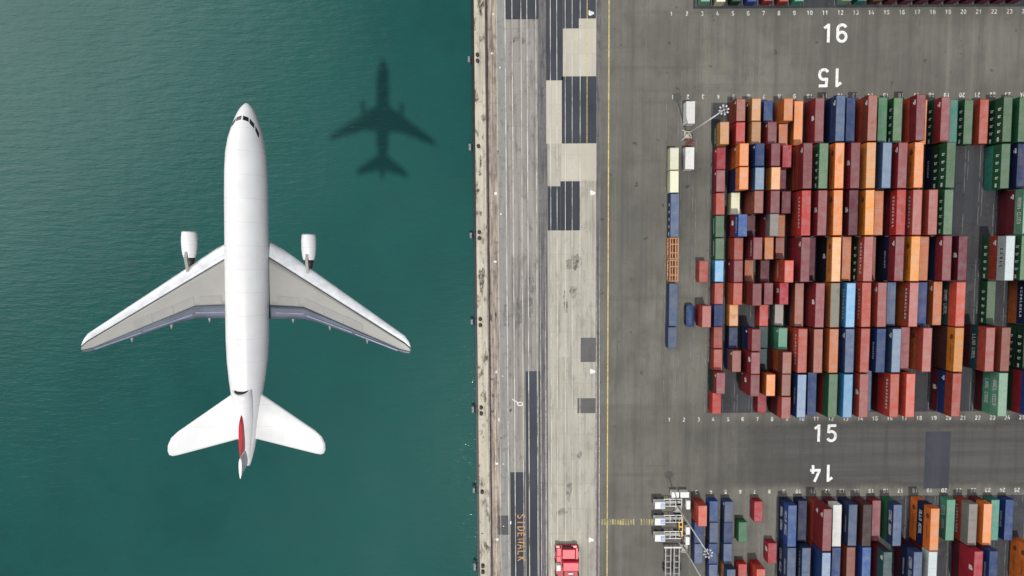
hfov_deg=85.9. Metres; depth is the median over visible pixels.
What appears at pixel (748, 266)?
short shipping container
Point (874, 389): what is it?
long shipping container
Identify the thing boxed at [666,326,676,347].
short shipping container
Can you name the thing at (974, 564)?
long shipping container
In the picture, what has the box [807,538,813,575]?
long shipping container
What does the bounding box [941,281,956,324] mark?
long shipping container
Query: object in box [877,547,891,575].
long shipping container
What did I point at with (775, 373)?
short shipping container
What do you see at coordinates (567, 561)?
red crane carrier
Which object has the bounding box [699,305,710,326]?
short shipping container
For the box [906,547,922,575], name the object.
long shipping container
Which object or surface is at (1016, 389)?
long shipping container
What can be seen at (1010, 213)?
long shipping container
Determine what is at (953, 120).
long shipping container
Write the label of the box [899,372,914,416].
long shipping container
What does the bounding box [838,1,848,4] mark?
door
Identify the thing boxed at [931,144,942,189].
long shipping container
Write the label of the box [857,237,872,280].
long shipping container
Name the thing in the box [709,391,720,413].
short shipping container
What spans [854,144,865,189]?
long shipping container
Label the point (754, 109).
short shipping container
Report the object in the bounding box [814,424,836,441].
painted block number
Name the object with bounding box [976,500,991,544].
long shipping container
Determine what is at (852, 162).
long shipping container
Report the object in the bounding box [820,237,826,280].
long shipping container
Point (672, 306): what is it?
long shipping container
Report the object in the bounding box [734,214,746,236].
short shipping container
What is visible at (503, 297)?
quay apron
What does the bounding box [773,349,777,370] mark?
short shipping container
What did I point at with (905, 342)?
long shipping container
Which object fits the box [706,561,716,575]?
short shipping container
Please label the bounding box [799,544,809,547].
door
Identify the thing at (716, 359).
short shipping container
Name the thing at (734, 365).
short shipping container
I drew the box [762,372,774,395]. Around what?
short shipping container
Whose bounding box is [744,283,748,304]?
short shipping container
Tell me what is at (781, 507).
long shipping container
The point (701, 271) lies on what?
short shipping container
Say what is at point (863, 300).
long shipping container
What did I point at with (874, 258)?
long shipping container
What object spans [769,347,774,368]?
short shipping container
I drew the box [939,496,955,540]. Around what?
long shipping container
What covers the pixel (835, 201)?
long shipping container
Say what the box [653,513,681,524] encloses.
terminal tractor
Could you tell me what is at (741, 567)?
short shipping container
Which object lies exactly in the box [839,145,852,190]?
long shipping container
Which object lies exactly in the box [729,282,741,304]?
short shipping container
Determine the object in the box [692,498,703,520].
short shipping container
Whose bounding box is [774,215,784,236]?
short shipping container
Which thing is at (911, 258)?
long shipping container
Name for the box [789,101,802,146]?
long shipping container
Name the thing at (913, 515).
long shipping container
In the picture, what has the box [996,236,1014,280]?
long shipping container
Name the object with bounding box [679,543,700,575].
light mast
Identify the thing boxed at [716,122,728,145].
short shipping container
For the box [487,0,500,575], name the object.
crane track
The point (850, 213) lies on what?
long shipping container
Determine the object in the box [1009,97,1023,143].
long shipping container
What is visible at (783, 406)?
short shipping container
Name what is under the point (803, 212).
long shipping container
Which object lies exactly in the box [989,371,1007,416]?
long shipping container
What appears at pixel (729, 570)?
short shipping container
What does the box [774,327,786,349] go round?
short shipping container
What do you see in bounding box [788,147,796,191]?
long shipping container
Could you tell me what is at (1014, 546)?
long shipping container
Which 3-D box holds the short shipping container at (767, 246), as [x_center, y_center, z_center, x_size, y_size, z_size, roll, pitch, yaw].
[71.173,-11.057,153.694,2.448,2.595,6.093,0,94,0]
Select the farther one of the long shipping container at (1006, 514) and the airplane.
the long shipping container at (1006, 514)
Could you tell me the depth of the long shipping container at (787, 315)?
156.98 m
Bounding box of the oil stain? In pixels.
[477,2,510,533]
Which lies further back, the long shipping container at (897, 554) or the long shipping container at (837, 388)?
the long shipping container at (897, 554)
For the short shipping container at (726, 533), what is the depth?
160.13 m
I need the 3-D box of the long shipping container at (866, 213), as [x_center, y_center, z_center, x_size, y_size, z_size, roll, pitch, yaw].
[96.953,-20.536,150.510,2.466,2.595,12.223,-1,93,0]
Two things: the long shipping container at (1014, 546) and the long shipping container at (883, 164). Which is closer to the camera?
the long shipping container at (883, 164)
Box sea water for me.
[0,0,477,575]
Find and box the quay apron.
[496,0,509,575]
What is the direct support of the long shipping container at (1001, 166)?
on the long shipping container at (988, 169)
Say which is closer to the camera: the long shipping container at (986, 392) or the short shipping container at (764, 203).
the short shipping container at (764, 203)
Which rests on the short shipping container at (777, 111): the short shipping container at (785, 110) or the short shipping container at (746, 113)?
the short shipping container at (785, 110)
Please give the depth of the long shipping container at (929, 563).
155.43 m
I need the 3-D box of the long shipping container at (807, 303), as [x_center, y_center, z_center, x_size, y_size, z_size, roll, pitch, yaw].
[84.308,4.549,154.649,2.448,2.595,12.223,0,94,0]
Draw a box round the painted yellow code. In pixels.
[601,519,652,524]
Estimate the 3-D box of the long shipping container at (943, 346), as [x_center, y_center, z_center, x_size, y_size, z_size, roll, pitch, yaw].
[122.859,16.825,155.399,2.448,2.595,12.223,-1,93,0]
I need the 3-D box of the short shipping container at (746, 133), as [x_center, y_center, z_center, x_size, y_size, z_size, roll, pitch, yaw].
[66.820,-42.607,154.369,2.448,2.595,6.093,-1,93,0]
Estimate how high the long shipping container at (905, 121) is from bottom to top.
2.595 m
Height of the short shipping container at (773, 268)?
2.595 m
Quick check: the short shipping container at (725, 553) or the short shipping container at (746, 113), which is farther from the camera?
the short shipping container at (725, 553)
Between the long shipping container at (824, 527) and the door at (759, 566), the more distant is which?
the door at (759, 566)
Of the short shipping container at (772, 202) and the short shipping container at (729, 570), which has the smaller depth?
the short shipping container at (772, 202)
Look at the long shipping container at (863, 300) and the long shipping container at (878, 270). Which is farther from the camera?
the long shipping container at (878, 270)
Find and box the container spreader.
[678,516,683,536]
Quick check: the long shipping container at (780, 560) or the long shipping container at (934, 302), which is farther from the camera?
the long shipping container at (780, 560)
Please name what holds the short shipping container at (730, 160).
on the stacking yard at (968, 195)
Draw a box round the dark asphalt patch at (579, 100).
[505,0,595,575]
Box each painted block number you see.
[810,465,832,481]
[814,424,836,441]
[818,68,841,86]
[824,23,846,42]
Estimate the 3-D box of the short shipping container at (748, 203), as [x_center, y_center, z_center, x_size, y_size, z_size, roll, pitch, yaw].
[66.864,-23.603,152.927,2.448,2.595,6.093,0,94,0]
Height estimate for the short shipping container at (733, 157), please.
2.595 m
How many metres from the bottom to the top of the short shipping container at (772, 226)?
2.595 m
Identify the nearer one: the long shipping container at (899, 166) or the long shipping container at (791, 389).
the long shipping container at (899, 166)
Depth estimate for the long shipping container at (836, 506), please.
157.33 m
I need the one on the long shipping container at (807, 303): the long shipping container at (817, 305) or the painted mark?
the long shipping container at (817, 305)
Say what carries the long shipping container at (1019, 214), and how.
on the long shipping container at (1010, 213)
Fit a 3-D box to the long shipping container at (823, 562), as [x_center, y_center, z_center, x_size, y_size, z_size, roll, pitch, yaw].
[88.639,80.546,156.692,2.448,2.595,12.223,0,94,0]
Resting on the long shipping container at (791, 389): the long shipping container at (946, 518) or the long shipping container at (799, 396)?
the long shipping container at (799, 396)
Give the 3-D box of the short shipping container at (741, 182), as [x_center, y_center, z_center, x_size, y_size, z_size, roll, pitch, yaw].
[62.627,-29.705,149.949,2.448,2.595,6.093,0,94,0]
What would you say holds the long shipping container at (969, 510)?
on the long shipping container at (958, 508)
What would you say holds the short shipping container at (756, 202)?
on the short shipping container at (748, 203)
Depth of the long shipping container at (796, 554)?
161.00 m
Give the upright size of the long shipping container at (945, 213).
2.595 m
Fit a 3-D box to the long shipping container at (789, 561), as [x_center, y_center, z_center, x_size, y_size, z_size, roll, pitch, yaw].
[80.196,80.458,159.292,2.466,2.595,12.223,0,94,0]
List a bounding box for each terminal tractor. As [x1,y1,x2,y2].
[653,497,681,508]
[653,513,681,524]
[653,529,681,541]
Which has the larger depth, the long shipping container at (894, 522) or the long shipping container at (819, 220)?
the long shipping container at (894, 522)
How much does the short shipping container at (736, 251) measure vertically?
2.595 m
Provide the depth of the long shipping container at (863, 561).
158.10 m
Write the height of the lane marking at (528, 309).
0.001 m
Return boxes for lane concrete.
[506,19,539,575]
[547,80,595,575]
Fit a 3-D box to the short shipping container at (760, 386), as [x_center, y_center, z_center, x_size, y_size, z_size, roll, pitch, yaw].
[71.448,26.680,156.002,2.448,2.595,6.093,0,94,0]
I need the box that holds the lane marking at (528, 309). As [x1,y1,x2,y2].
[496,0,572,575]
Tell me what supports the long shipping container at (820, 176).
on the long shipping container at (812, 168)
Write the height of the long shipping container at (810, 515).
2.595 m
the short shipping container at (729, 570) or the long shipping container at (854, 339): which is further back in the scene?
the short shipping container at (729, 570)
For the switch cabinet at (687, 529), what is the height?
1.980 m
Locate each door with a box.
[699,2,707,5]
[745,2,754,5]
[754,564,763,568]
[761,1,771,4]
[765,539,774,542]
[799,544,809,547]
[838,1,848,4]
[853,1,864,4]
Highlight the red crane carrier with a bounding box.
[555,544,578,575]
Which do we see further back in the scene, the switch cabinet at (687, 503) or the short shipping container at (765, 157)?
the switch cabinet at (687, 503)
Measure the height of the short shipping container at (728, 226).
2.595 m
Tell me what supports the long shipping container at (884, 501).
on the stacking yard at (968, 195)
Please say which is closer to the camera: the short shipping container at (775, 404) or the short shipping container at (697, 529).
the short shipping container at (775, 404)
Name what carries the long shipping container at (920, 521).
on the long shipping container at (913, 515)
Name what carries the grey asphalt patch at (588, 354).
on the truck lane concrete at (580, 321)
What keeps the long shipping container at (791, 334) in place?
on the long shipping container at (787, 327)
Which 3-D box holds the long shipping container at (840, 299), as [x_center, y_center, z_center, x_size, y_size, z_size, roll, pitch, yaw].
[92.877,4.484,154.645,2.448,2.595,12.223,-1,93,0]
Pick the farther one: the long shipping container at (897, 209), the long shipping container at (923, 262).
the long shipping container at (923, 262)
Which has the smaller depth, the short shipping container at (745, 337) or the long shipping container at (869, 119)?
the long shipping container at (869, 119)
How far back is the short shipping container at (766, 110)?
152.80 m
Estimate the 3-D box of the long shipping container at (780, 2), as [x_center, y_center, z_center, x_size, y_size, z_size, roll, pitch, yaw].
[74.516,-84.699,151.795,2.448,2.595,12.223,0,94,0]
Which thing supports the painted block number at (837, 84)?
on the terminal ground at (659, 55)
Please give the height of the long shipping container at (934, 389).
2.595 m
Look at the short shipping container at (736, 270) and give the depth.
152.89 m
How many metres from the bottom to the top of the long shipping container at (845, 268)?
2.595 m
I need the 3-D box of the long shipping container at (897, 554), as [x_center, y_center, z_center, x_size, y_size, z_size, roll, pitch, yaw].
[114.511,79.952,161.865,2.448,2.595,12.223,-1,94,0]
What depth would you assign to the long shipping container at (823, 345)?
154.66 m
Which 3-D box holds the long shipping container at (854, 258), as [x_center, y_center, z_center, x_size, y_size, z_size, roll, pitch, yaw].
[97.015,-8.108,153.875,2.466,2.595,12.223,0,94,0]
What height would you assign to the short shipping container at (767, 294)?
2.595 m
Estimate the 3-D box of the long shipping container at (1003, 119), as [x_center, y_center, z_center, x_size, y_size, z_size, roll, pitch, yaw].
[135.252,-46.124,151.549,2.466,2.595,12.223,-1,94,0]
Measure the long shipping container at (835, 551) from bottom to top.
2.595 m
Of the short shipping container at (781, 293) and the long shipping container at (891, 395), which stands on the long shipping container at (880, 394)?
the long shipping container at (891, 395)
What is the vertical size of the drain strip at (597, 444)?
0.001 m
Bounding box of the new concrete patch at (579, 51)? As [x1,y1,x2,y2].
[546,18,595,180]
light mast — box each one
[673,502,712,557]
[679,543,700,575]
[682,104,728,139]
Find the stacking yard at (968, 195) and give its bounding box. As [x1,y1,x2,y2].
[693,0,1023,575]
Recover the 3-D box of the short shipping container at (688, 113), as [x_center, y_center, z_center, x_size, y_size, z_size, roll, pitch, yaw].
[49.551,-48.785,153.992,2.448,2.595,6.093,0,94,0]
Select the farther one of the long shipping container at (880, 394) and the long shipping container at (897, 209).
the long shipping container at (880, 394)
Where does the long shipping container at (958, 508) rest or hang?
on the stacking yard at (968, 195)
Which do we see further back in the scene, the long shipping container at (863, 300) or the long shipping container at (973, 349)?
the long shipping container at (973, 349)
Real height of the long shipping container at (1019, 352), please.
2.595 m
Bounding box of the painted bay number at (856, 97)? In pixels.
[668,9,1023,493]
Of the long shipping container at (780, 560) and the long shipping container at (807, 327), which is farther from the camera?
the long shipping container at (780, 560)
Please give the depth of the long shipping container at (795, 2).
152.11 m
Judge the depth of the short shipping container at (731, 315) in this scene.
156.25 m
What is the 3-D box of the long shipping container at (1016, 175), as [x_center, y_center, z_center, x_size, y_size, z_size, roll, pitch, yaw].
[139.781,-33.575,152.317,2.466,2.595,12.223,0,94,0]
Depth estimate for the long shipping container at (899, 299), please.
154.61 m
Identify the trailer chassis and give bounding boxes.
[662,546,672,575]
[672,546,680,575]
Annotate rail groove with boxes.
[485,0,492,575]
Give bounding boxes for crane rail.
[485,0,600,575]
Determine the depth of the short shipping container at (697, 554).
160.50 m
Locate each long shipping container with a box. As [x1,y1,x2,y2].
[666,283,677,325]
[668,193,678,236]
[698,0,709,5]
[713,0,724,5]
[728,0,740,5]
[744,0,756,5]
[760,0,772,4]
[775,0,787,5]
[778,538,782,575]
[779,497,791,540]
[783,501,796,546]
[783,543,795,575]
[785,282,798,324]
[785,326,793,350]
[786,238,791,259]
[787,193,797,236]
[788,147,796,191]
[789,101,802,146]
[789,327,800,370]
[790,0,803,5]
[790,283,803,326]
[790,371,793,414]
[791,192,796,235]
[791,237,796,280]
[792,372,806,417]
[793,145,801,190]
[793,328,806,372]
[794,497,806,541]
[795,237,810,281]
[795,541,805,575]
[796,190,810,235]
[797,543,810,575]
[798,143,812,189]
[801,282,805,324]
[804,101,809,142]
[804,371,816,414]
[805,282,816,325]
[805,326,814,369]
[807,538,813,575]
[808,145,816,190]
[808,328,822,372]
[808,497,820,541]
[809,98,823,144]
[809,237,815,280]
[810,192,812,235]
[810,283,824,327]
[811,543,817,575]
[812,190,827,235]
[813,143,828,189]
[813,501,826,544]
[816,373,817,411]
[816,548,830,575]
[817,370,824,414]
[817,505,831,550]
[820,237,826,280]
[820,326,833,369]
[821,282,833,325]
[822,372,837,416]
[823,100,825,142]
[823,145,831,190]
[823,328,838,372]
[825,98,832,144]
[825,192,827,235]
[825,282,839,326]
[826,237,840,281]
[827,190,842,235]
[828,501,841,546]
[829,143,844,189]
[830,95,845,142]
[830,546,840,575]
[834,326,847,370]
[836,0,849,4]
[836,282,849,325]
[837,191,851,235]
[837,370,840,408]
[837,372,852,417]
[838,497,850,540]
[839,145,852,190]
[839,327,854,372]
[840,97,855,144]
[840,237,850,280]
[840,283,855,326]
[841,543,854,575]
[842,501,857,545]
[843,190,857,235]
[844,143,859,188]
[850,237,852,279]
[850,326,858,369]
[851,237,858,280]
[851,282,855,325]
[851,370,856,413]
[852,0,866,4]
[852,191,866,235]
[853,372,868,416]
[854,100,856,142]
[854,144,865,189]
[854,327,869,371]
[855,98,863,143]
[855,282,870,326]
[856,501,871,545]
[856,543,870,575]
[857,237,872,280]
[859,190,874,234]
[860,142,875,188]
[861,95,877,142]
[864,371,871,411]
[867,0,880,4]
[867,496,880,540]
[868,191,883,235]
[869,327,885,372]
[871,282,886,326]
[871,372,877,411]
[871,542,884,575]
[872,237,875,279]
[874,97,887,143]
[875,142,891,188]
[875,237,882,279]
[877,370,887,413]
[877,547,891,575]
[880,497,895,540]
[881,237,888,280]
[883,191,890,235]
[883,372,899,416]
[885,327,901,372]
[886,97,902,143]
[886,282,895,325]
[886,501,901,545]
[887,236,904,280]
[889,190,905,234]
[891,142,907,188]
[894,538,908,575]
[895,282,902,325]
[895,326,909,369]
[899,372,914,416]
[900,542,914,575]
[902,97,912,143]
[902,282,918,326]
[903,236,920,280]
[905,190,921,234]
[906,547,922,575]
[907,142,923,188]
[908,94,925,142]
[909,326,923,369]
[909,496,924,540]
[915,327,931,371]
[916,500,931,544]
[917,282,927,325]
[919,237,928,280]
[921,100,926,144]
[921,189,937,234]
[922,504,939,550]
[922,547,936,575]
[924,146,931,189]
[925,99,937,145]
[926,281,941,324]
[927,237,938,280]
[930,367,942,410]
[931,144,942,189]
[931,324,944,367]
[933,97,950,143]
[934,236,951,280]
[937,189,953,234]
[937,369,947,413]
[938,142,955,188]
[939,325,954,369]
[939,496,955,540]
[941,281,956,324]
[944,371,961,416]
[946,327,963,371]
[948,282,965,325]
[949,99,957,143]
[951,236,967,280]
[951,538,960,575]
[954,496,968,540]
[956,100,973,145]
[958,542,974,575]
[960,500,977,545]
[962,324,973,367]
[966,546,982,575]
[968,325,980,369]
[971,99,988,145]
[974,370,982,410]
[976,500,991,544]
[977,326,994,371]
[978,281,995,323]
[980,236,989,279]
[982,370,995,413]
[982,546,997,575]
[984,146,993,190]
[984,496,999,540]
[986,100,997,145]
[988,236,997,279]
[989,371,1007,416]
[992,143,1010,189]
[993,326,1010,370]
[994,96,1012,143]
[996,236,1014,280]
[997,191,1006,234]
[998,496,1013,539]
[1005,190,1015,234]
[1005,367,1017,409]
[1007,324,1020,366]
[1008,143,1023,188]
[1008,280,1022,323]
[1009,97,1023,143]
[1009,537,1023,575]
[1011,369,1023,413]
[1013,235,1023,279]
[1014,189,1023,233]
[1014,325,1023,369]
[1016,281,1023,324]
[1017,541,1023,575]
[1020,371,1023,414]
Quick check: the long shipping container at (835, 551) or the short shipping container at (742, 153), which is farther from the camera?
the long shipping container at (835, 551)
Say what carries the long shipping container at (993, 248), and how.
on the long shipping container at (984, 258)
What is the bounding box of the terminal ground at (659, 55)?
[599,0,1023,575]
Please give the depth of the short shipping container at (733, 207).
154.33 m
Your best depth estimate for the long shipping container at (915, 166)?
148.72 m
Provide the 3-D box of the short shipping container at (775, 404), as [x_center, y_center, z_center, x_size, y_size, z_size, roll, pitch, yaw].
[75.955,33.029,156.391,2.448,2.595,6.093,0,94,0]
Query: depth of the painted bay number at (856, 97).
155.02 m
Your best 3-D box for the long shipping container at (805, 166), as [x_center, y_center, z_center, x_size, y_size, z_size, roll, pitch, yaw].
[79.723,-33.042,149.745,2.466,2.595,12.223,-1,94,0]
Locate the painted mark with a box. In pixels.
[491,10,594,541]
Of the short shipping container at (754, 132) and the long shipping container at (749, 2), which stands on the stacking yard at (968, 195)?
the long shipping container at (749, 2)
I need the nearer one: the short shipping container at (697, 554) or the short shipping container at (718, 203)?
the short shipping container at (718, 203)
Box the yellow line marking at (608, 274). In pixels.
[606,0,609,575]
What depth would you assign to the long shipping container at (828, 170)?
151.44 m
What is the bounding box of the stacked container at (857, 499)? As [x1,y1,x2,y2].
[743,0,1020,575]
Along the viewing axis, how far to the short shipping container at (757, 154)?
148.39 m
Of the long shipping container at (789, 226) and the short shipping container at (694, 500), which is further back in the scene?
the short shipping container at (694, 500)
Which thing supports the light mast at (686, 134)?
on the terminal ground at (659, 55)
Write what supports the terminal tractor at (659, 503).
on the terminal ground at (659, 55)
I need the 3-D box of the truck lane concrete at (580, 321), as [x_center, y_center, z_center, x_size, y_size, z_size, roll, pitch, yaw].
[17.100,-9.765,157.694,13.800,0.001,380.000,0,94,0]
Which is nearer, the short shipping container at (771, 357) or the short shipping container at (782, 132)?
the short shipping container at (782, 132)
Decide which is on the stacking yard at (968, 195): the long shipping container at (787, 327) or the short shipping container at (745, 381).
the long shipping container at (787, 327)
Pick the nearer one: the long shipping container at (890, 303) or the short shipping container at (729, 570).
the long shipping container at (890, 303)
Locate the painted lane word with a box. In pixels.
[517,514,524,560]
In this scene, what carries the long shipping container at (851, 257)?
on the stacking yard at (968, 195)
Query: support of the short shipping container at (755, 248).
on the short shipping container at (747, 249)
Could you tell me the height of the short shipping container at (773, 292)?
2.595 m
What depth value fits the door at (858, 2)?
152.24 m
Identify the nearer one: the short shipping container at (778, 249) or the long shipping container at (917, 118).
the long shipping container at (917, 118)
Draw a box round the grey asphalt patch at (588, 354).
[498,338,595,534]
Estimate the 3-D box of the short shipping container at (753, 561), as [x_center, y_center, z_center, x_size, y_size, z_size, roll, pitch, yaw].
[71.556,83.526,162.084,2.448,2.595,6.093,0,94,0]
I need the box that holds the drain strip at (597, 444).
[595,0,600,575]
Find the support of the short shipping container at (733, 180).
on the short shipping container at (729, 180)
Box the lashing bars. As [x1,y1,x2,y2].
[685,134,693,146]
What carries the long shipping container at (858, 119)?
on the long shipping container at (855, 121)
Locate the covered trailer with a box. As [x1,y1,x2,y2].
[684,305,693,326]
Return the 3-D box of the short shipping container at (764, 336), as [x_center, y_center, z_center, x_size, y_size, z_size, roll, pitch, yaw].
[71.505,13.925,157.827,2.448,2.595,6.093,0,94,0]
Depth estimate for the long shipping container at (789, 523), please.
157.45 m
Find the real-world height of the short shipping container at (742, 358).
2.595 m
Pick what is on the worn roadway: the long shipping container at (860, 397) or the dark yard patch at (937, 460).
the dark yard patch at (937, 460)
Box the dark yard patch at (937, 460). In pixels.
[924,431,950,488]
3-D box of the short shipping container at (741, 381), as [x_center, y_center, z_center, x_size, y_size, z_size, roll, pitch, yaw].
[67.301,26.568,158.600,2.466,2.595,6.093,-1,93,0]
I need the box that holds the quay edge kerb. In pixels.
[474,0,489,575]
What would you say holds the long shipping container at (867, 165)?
on the long shipping container at (859, 176)
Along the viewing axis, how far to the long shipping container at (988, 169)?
155.07 m
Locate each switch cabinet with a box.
[670,489,678,497]
[678,489,688,497]
[684,498,689,508]
[684,524,689,534]
[684,534,689,544]
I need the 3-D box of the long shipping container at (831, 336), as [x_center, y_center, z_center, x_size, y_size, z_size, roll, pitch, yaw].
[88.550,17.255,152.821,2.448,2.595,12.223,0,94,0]
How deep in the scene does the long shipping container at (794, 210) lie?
153.09 m
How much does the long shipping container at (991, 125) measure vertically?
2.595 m
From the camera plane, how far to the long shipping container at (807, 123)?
154.06 m
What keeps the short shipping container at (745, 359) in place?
on the short shipping container at (742, 358)
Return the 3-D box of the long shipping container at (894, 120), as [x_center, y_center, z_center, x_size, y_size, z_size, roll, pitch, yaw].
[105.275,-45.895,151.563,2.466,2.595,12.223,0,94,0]
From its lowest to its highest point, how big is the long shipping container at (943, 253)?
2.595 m
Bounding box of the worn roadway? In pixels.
[756,418,1023,485]
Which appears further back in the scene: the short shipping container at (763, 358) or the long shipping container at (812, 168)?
the short shipping container at (763, 358)
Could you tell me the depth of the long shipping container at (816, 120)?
150.50 m
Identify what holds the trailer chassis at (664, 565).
on the terminal ground at (659, 55)
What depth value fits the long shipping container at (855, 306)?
153.67 m
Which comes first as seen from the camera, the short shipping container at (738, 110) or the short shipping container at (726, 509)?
the short shipping container at (738, 110)
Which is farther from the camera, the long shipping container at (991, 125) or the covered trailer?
the covered trailer
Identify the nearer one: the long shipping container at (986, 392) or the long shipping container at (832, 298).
the long shipping container at (832, 298)
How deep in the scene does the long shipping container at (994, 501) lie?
159.88 m
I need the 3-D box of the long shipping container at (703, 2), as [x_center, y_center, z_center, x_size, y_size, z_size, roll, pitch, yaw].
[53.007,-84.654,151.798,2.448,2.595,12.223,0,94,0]
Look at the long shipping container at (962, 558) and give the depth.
159.30 m
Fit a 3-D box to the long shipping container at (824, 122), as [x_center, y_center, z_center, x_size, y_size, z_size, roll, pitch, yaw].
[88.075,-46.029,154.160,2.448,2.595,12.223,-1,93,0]
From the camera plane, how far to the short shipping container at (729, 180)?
155.38 m
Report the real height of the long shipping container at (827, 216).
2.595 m
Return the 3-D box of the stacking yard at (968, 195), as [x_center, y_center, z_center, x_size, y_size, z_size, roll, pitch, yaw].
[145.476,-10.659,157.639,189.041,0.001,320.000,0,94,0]
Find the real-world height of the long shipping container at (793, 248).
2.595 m
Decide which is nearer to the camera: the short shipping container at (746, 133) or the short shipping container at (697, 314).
the short shipping container at (746, 133)
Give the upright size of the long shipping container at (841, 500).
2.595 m
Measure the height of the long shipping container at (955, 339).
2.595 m
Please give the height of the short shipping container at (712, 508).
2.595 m
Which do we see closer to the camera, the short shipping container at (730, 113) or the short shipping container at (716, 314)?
the short shipping container at (730, 113)
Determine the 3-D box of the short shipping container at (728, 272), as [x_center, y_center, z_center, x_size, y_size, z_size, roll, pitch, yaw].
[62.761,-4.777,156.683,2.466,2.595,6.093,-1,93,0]
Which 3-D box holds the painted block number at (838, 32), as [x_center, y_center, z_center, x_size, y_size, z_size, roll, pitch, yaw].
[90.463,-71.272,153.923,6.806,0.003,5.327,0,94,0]
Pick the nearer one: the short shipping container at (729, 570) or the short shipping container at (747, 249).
the short shipping container at (747, 249)
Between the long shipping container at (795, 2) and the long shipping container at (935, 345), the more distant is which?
the long shipping container at (935, 345)
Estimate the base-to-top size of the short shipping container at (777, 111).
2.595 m
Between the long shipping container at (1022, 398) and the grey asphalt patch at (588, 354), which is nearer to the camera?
the long shipping container at (1022, 398)
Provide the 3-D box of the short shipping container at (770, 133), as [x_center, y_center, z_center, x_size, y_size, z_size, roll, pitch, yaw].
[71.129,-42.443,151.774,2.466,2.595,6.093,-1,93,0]
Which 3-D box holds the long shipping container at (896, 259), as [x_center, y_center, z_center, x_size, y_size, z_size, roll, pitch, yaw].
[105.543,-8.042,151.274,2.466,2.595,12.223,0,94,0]
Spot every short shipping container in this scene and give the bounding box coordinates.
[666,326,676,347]
[667,148,678,170]
[667,171,678,193]
[682,147,693,170]
[683,101,694,125]
[691,519,702,542]
[691,540,702,563]
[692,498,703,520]
[695,502,706,525]
[696,261,707,281]
[696,304,705,325]
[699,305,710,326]
[706,497,717,521]
[706,519,717,542]
[706,539,716,563]
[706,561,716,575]
[709,369,719,391]
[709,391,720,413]
[710,326,721,347]
[710,348,721,369]
[711,260,723,281]
[711,282,722,303]
[711,304,722,325]
[712,215,723,237]
[712,238,723,259]
[713,125,724,147]
[713,147,725,170]
[713,170,724,192]
[713,193,724,214]
[713,371,724,393]
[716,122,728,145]
[720,519,731,542]
[720,539,731,563]
[720,560,725,575]
[721,498,732,521]
[723,564,735,575]
[725,326,737,347]
[725,347,735,369]
[726,238,730,258]
[726,260,729,281]
[726,282,734,303]
[726,304,737,325]
[727,193,739,214]
[727,216,735,237]
[728,125,731,147]
[728,148,732,170]
[728,170,736,192]
[728,349,740,371]
[729,101,733,124]
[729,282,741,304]
[730,215,734,236]
[730,238,742,259]
[730,260,742,281]
[731,168,740,191]
[732,99,745,123]
[732,122,744,146]
[732,146,737,168]
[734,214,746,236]
[735,143,748,167]
[735,167,748,190]
[735,518,746,542]
[735,559,746,575]
[739,369,744,390]
[740,326,751,347]
[740,347,743,369]
[741,282,752,303]
[742,192,752,214]
[743,238,748,259]
[743,260,753,281]
[743,371,747,392]
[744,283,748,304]
[744,327,753,349]
[744,349,749,370]
[745,102,748,124]
[745,124,747,142]
[745,237,750,258]
[746,192,749,213]
[746,373,759,395]
[747,98,760,122]
[747,146,751,168]
[747,169,750,191]
[747,215,754,236]
[747,351,759,373]
[748,122,760,145]
[748,283,761,305]
[748,328,760,350]
[749,237,762,259]
[749,559,760,575]
[750,191,763,213]
[750,497,762,521]
[751,143,764,167]
[751,167,763,190]
[753,564,764,575]
[754,393,765,412]
[755,304,767,325]
[755,325,767,347]
[756,260,768,281]
[757,215,761,236]
[758,348,766,369]
[759,101,772,124]
[759,371,768,393]
[760,124,763,142]
[761,192,765,213]
[761,215,765,236]
[761,282,772,304]
[762,168,766,191]
[762,237,773,258]
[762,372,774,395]
[763,122,776,145]
[763,145,769,168]
[764,539,776,562]
[765,214,778,236]
[766,191,779,213]
[767,143,779,166]
[767,167,780,190]
[768,396,772,412]
[769,326,780,347]
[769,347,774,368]
[770,304,783,325]
[771,260,775,280]
[771,282,774,303]
[773,238,783,258]
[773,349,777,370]
[773,370,777,392]
[773,393,778,415]
[774,101,785,124]
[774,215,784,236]
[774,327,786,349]
[775,260,779,281]
[775,282,788,304]
[776,124,787,145]
[776,170,785,191]
[777,191,790,213]
[777,372,790,395]
[777,395,790,418]
[778,145,791,168]
[778,350,791,373]
[779,98,792,122]
[780,260,793,282]
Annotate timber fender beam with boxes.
[471,0,479,575]
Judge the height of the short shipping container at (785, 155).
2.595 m
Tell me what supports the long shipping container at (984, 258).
on the stacking yard at (968, 195)
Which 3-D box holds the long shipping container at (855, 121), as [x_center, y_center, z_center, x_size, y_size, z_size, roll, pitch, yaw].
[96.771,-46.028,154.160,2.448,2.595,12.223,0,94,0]
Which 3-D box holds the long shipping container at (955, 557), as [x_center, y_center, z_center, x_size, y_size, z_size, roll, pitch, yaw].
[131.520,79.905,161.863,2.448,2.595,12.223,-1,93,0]
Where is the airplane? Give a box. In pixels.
[81,103,410,478]
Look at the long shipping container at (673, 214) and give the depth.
154.51 m
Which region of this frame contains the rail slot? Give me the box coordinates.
[485,41,491,575]
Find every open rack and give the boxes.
[667,238,678,258]
[667,260,677,280]
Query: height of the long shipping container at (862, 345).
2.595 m
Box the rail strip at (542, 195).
[538,0,548,575]
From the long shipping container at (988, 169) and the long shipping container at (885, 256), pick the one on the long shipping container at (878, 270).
the long shipping container at (885, 256)
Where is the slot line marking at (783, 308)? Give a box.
[663,0,1023,575]
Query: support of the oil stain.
on the terminal ground at (659, 55)

